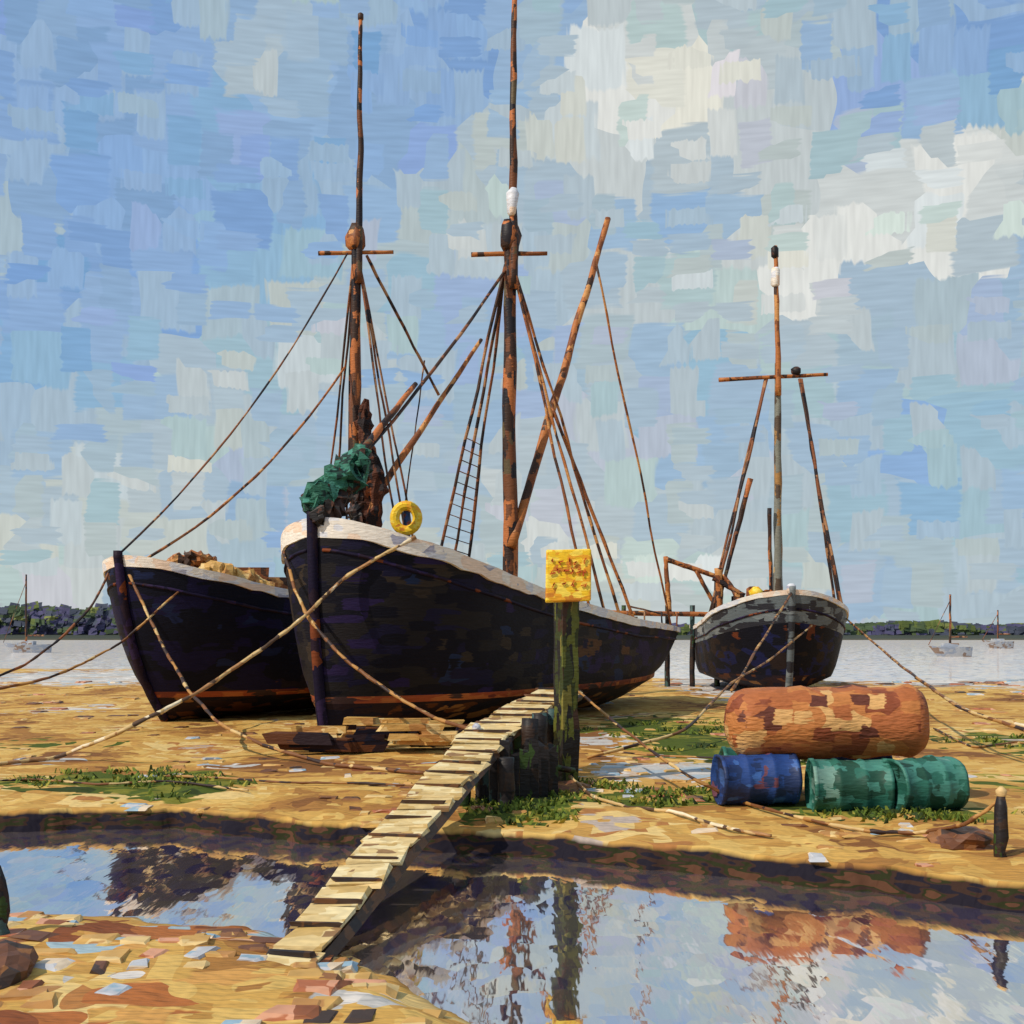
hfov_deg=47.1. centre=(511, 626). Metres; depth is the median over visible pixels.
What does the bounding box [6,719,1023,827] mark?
marsh grass
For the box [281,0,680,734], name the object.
sailing barge
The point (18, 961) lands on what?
rock
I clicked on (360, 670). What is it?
mooring rope
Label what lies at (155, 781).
mooring rope
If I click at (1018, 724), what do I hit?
mooring rope
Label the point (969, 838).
rock
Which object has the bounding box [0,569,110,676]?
mooring rope
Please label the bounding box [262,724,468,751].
keel blocks
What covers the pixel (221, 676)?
mooring rope
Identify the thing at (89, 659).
mooring rope
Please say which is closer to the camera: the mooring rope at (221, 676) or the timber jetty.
the mooring rope at (221, 676)
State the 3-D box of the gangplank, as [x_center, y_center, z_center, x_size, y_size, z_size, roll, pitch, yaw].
[-0.772,2.499,17.993,1.691,2.409,14.978,0,0,15]
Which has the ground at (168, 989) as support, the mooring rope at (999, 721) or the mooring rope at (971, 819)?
the mooring rope at (971, 819)
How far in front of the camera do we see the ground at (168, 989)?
18.91 m
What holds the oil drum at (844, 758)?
on the ground at (168, 989)
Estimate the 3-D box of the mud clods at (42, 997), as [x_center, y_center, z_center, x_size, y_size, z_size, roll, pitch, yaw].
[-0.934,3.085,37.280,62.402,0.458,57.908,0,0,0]
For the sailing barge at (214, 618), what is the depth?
36.85 m
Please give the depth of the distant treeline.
308.58 m
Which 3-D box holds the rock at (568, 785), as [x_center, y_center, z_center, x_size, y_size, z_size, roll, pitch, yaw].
[0.954,2.966,21.721,1.052,0.287,0.990,0,0,21]
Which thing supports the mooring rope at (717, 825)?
on the ground at (168, 989)
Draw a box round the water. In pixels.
[0,640,1023,1023]
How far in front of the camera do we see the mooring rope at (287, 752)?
26.64 m
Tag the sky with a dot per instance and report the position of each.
(175, 175)
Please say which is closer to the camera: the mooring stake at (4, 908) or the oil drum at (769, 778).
the mooring stake at (4, 908)
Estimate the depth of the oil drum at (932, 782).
18.62 m
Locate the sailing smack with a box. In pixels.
[689,245,848,687]
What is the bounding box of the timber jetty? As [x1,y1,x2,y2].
[612,556,719,686]
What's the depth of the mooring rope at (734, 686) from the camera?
42.47 m
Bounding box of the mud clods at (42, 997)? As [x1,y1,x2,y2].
[0,679,1017,1023]
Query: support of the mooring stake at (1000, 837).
on the ground at (168, 989)
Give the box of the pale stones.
[8,681,1020,1023]
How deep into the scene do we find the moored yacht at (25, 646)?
149.82 m
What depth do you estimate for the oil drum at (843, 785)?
18.76 m
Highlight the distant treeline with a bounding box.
[0,601,1023,634]
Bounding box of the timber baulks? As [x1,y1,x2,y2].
[290,717,464,745]
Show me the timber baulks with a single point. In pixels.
(430, 731)
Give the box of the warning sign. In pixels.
[545,549,590,780]
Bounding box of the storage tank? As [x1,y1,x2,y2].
[724,683,929,759]
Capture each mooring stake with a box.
[0,865,9,935]
[993,796,1008,857]
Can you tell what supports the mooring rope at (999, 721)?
attached to the sailing smack
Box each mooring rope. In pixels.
[0,535,416,765]
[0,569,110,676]
[0,591,178,689]
[0,778,248,791]
[128,574,424,774]
[166,775,414,786]
[282,550,466,728]
[568,774,771,836]
[578,691,994,835]
[581,748,712,758]
[587,625,811,758]
[730,592,791,692]
[846,618,1023,731]
[914,677,1023,726]
[933,728,1023,747]
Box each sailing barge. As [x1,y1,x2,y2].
[102,12,482,721]
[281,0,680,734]
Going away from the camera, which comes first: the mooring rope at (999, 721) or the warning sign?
the warning sign
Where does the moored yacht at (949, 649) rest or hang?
on the water
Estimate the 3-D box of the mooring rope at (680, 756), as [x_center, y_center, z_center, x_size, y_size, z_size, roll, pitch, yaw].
[3.624,2.914,27.037,3.960,0.113,2.769,0,0,0]
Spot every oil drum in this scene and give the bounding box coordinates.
[710,752,802,805]
[719,746,800,764]
[804,758,894,811]
[827,756,892,759]
[881,755,969,810]
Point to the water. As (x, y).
(500, 940)
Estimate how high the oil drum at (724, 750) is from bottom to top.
0.894 m
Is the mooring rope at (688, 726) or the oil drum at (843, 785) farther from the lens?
the mooring rope at (688, 726)
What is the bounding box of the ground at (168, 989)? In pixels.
[0,629,1023,1023]
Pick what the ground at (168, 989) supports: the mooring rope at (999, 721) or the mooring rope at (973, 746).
the mooring rope at (973, 746)
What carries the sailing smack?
on the ground at (168, 989)
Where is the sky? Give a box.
[0,0,1023,626]
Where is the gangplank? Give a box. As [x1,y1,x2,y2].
[266,688,584,965]
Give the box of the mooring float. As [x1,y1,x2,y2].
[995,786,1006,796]
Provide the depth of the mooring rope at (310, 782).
21.88 m
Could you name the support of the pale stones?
on the ground at (168, 989)
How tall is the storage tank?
1.319 m
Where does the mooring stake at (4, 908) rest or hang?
on the ground at (168, 989)
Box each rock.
[0,939,38,989]
[558,780,591,792]
[926,826,993,849]
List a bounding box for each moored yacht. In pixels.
[3,574,51,652]
[928,594,972,656]
[982,610,1013,648]
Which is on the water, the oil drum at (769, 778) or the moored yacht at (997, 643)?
the moored yacht at (997, 643)

